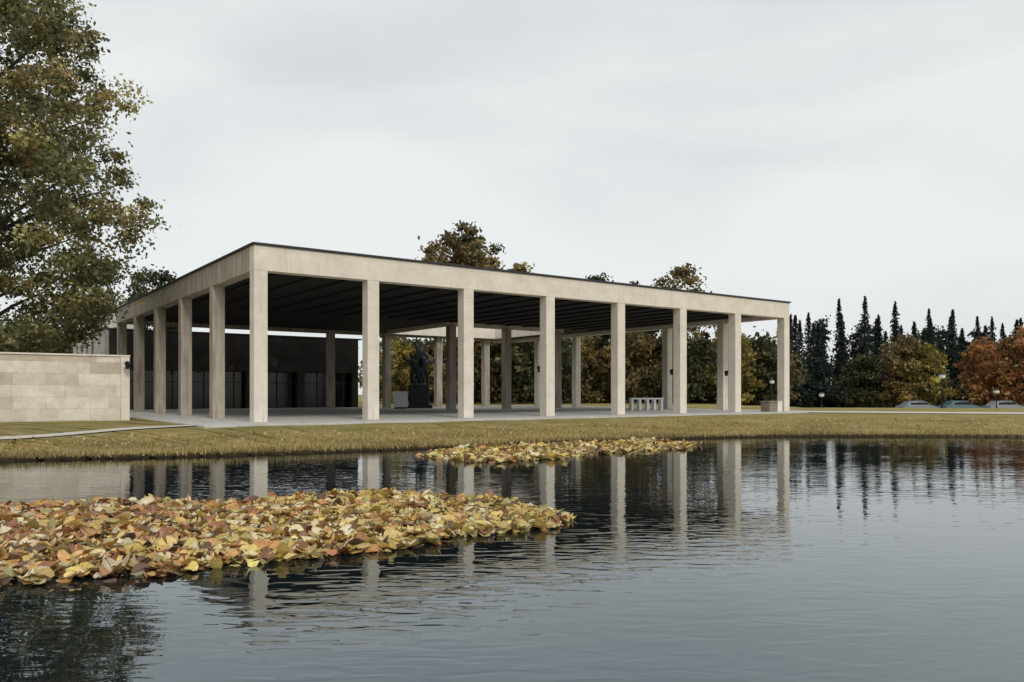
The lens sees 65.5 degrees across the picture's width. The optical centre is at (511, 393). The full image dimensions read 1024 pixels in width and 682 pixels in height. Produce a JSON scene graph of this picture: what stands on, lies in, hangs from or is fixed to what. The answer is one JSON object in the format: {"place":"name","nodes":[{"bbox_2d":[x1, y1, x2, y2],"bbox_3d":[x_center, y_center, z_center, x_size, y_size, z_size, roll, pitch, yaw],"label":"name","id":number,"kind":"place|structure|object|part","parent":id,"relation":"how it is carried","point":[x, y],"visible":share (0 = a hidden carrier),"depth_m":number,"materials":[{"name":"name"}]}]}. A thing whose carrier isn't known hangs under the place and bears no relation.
{"place":"outdoors","nodes":[
{"label":"outdoors","id":0,"kind":"place"},
{"bbox_2d":[0,425,195,438],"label":"gravel path","id":1,"kind":"structure","parent":0,"point":[59,434],"depth_m":23.33,"materials":[{"name":"beige gravel"}]},
{"bbox_2d":[0,437,1023,681],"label":"pond water","id":2,"kind":"structure","parent":0,"point":[826,559],"depth_m":6.30,"materials":[{"name":"black liquid"}]},
{"bbox_2d":[0,486,575,586],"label":"water lily leaves","id":3,"kind":"object","parent":2,"relation":"on","point":[158,535],"visible":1,"depth_m":8.52,"materials":[{"name":"yellow plant"}]},
{"bbox_2d":[415,436,702,462],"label":"water lily leaves","id":4,"kind":"object","parent":2,"relation":"on","point":[511,451],"visible":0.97,"depth_m":20.38,"materials":[{"name":"yellow plant"}]},
{"bbox_2d":[0,395,1023,461],"bbox_3d":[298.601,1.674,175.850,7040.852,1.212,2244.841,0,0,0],"label":"ground","id":5,"kind":"structure","parent":0,"point":[22,428],"depth_m":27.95,"materials":[{"name":"green plant"}]},
{"bbox_2d":[32,322,72,353],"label":"distant shrubs","id":6,"kind":"object","parent":5,"relation":"on","point":[71,351],"depth_m":64.76,"materials":[{"name":"green plant"}]},
{"bbox_2d":[0,354,120,421],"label":"stone wall","id":7,"kind":"structure","parent":5,"relation":"on","point":[44,388],"depth_m":31.06,"materials":[{"name":"stone"}]},
{"bbox_2d":[0,352,129,356],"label":"coping","id":8,"kind":"object","parent":7,"relation":"on","point":[64,354],"visible":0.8,"depth_m":31.10,"materials":[{"name":"stone"}]},
{"bbox_2d":[0,0,180,353],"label":"birch tree","id":9,"kind":"object","parent":5,"relation":"on","point":[33,152],"visible":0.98,"depth_m":35.41,"materials":[{"name":"green plant"}]},
{"bbox_2d":[72,329,108,354],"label":"side wall","id":10,"kind":"structure","parent":5,"relation":"on","point":[104,343],"depth_m":54.41,"materials":[{"name":"beige concrete"}]},
{"bbox_2d":[121,357,129,419],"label":"end pier","id":11,"kind":"structure","parent":5,"relation":"on","point":[125,394],"depth_m":32.41,"materials":[{"name":"stone"}]},
{"bbox_2d":[123,361,131,368],"bbox_3d":[-15.568,-1.160,32.208,0.328,0.320,0.517,0,0,-36],"label":"wall lantern","id":12,"kind":"object","parent":11,"relation":"attached to","point":[127,364],"depth_m":32.07,"materials":[{"name":"black metal"}]},
{"bbox_2d":[119,264,177,330],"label":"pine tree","id":13,"kind":"object","parent":5,"relation":"on","point":[162,278],"visible":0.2,"depth_m":79.06,"materials":[{"name":"green plant"}]},
{"bbox_2d":[245,372,357,407],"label":"piers","id":14,"kind":"structure","parent":5,"relation":"on","point":[300,389],"depth_m":59.92,"materials":[{"name":"stone"}]},
{"bbox_2d":[109,329,357,372],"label":"wall","id":15,"kind":"structure","parent":14,"relation":"on","point":[297,354],"depth_m":58.41,"materials":[{"name":"stone"}]},
{"bbox_2d":[83,328,361,340],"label":"chapel roof","id":16,"kind":"structure","parent":15,"relation":"on","point":[245,334],"depth_m":58.40,"materials":[{"name":"concrete"}]},
{"bbox_2d":[94,303,133,328],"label":"clerestory block","id":17,"kind":"structure","parent":16,"relation":"on","point":[113,325],"depth_m":59.80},
{"bbox_2d":[130,370,349,409],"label":"glazing","id":18,"kind":"structure","parent":14,"relation":"attached to","point":[283,394],"depth_m":58.08,"materials":[{"name":"black glass"}]},
{"bbox_2d":[130,371,349,408],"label":"glazing bars","id":19,"kind":"object","parent":18,"relation":"attached to","point":[276,382],"visible":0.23,"depth_m":59.43,"materials":[{"name":"black metal"}]},
{"bbox_2d":[415,220,505,268],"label":"oak tree","id":20,"kind":"object","parent":5,"relation":"on","point":[467,250],"visible":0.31,"depth_m":83.08,"materials":[{"name":"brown plant"}]},
{"bbox_2d":[116,242,841,427],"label":"monument hall","id":21,"kind":"structure","parent":5,"relation":"on","point":[259,290],"depth_m":40.19,"materials":[{"name":"concrete"}]},
{"bbox_2d":[393,391,407,408],"bbox_3d":[-7.698,0.440,54.993,0.960,1.200,0.335,0,0,-14],"label":"notice cabinet","id":22,"kind":"object","parent":21,"relation":"on","point":[400,399],"visible":1,"depth_m":54.84,"materials":[{"name":"grey metal"}]},
{"bbox_2d":[404,339,434,407],"bbox_3d":[-6.686,-1.481,57.620,2.243,5.041,1.552,0,0,-4],"label":"bronze statue","id":23,"kind":"object","parent":21,"relation":"on","point":[419,394],"visible":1,"depth_m":57.16,"materials":[{"name":"black metal"}]},
{"bbox_2d":[629,398,663,409],"bbox_3d":[8.500,0.650,50.500,2.100,0.780,0.700,0,0,-6],"label":"stone table","id":24,"kind":"object","parent":21,"relation":"on","point":[653,403],"visible":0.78,"depth_m":50.30,"materials":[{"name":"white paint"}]},
{"bbox_2d":[0,416,1022,454],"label":"fallen leaves","id":25,"kind":"object","parent":5,"relation":"on","point":[155,445],"visible":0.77,"depth_m":24.91,"materials":[{"name":"yellow plant"}]},
{"bbox_2d":[507,262,534,402],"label":"oak tree","id":26,"kind":"object","parent":5,"relation":"on","point":[519,267],"visible":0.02,"depth_m":89.30,"materials":[{"name":"green plant"}]},
{"bbox_2d":[358,326,812,405],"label":"autumn tree belt","id":27,"kind":"object","parent":5,"relation":"on","point":[643,379],"visible":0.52,"depth_m":86.41,"materials":[{"name":"brown plant"}]},
{"bbox_2d":[582,272,613,363],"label":"oak tree","id":28,"kind":"object","parent":5,"relation":"on","point":[603,341],"visible":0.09,"depth_m":93.83,"materials":[{"name":"green plant"}]},
{"bbox_2d":[627,280,656,401],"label":"oak tree","id":29,"kind":"object","parent":5,"relation":"on","point":[637,283],"visible":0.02,"depth_m":96.09,"materials":[{"name":"green plant"}]},
{"bbox_2d":[645,263,715,368],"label":"oak tree","id":30,"kind":"object","parent":5,"relation":"on","point":[683,274],"visible":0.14,"depth_m":94.03,"materials":[{"name":"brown plant"}]},
{"bbox_2d":[769,379,773,400],"bbox_3d":[15.400,0.079,47.200,0.343,1.922,0.343,0,0,0],"label":"street lamp","id":31,"kind":"object","parent":5,"relation":"on","point":[771,381],"visible":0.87,"depth_m":47.18,"materials":[{"name":"white glass"}]},
{"bbox_2d":[819,392,824,407],"bbox_3d":[24.100,0.485,62.000,0.457,1.230,0.457,0,0,0],"label":"street lamp","id":32,"kind":"object","parent":5,"relation":"on","point":[821,394],"visible":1,"depth_m":61.92,"materials":[{"name":"white glass"}]},
{"bbox_2d":[752,296,1023,407],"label":"conifer forest","id":33,"kind":"object","parent":5,"relation":"on","point":[821,371],"visible":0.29,"depth_m":116.80,"materials":[{"name":"green plant"}]},
{"bbox_2d":[827,326,1023,407],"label":"autumn tree row","id":34,"kind":"object","parent":5,"relation":"on","point":[866,379],"visible":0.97,"depth_m":96.48,"materials":[{"name":"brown plant"}]},
{"bbox_2d":[938,373,945,407],"bbox_3d":[32.400,-0.238,60.000,0.549,2.676,0.549,0,0,0],"label":"street lamp","id":35,"kind":"object","parent":5,"relation":"on","point":[941,376],"visible":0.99,"depth_m":59.96,"materials":[{"name":"white glass"}]},
{"bbox_2d":[993,389,998,407],"bbox_3d":[36.800,0.410,60.500,0.457,1.580,0.457,0,0,0],"label":"street lamp","id":36,"kind":"object","parent":5,"relation":"on","point":[996,391],"visible":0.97,"depth_m":60.44,"materials":[{"name":"white glass"}]},
{"bbox_2d":[0,0,1023,394],"label":"sky","id":37,"kind":"structure","parent":0,"point":[811,155],"materials":[{"name":"white"}]},
{"bbox_2d":[759,401,781,411],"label":"stone plinth","id":38,"kind":"structure","parent":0,"point":[771,406],"depth_m":46.01,"materials":[{"name":"stone"}]},
{"bbox_2d":[828,411,1023,413],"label":"gravel path","id":39,"kind":"structure","parent":0,"point":[929,412],"depth_m":44.57,"materials":[{"name":"beige gravel"}]},
{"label":"asphalt road","id":40,"kind":"structure","parent":0,"visible":0},
{"bbox_2d":[895,401,939,407],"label":"parked car","id":41,"kind":"object","parent":40,"relation":"on","point":[914,404],"visible":0.51,"depth_m":88.72,"materials":[{"name":"paint"}]},
{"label":"windows","id":42,"kind":"part","parent":41,"relation":"part of","materials":[{"name":"black glass"}]},
{"bbox_2d":[939,401,982,407],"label":"parked car","id":43,"kind":"object","parent":40,"relation":"on","point":[957,404],"visible":0.48,"depth_m":88.72,"materials":[{"name":"paint"}]},
{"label":"windows","id":44,"kind":"part","parent":43,"relation":"part of","materials":[{"name":"black glass"}]},
{"bbox_2d":[982,401,1023,407],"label":"parked car","id":45,"kind":"object","parent":40,"relation":"on","point":[1004,404],"visible":0.48,"depth_m":88.72,"materials":[{"name":"paint"}]},
{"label":"windows","id":46,"kind":"part","parent":45,"relation":"part of","materials":[{"name":"black glass"}]}
]}

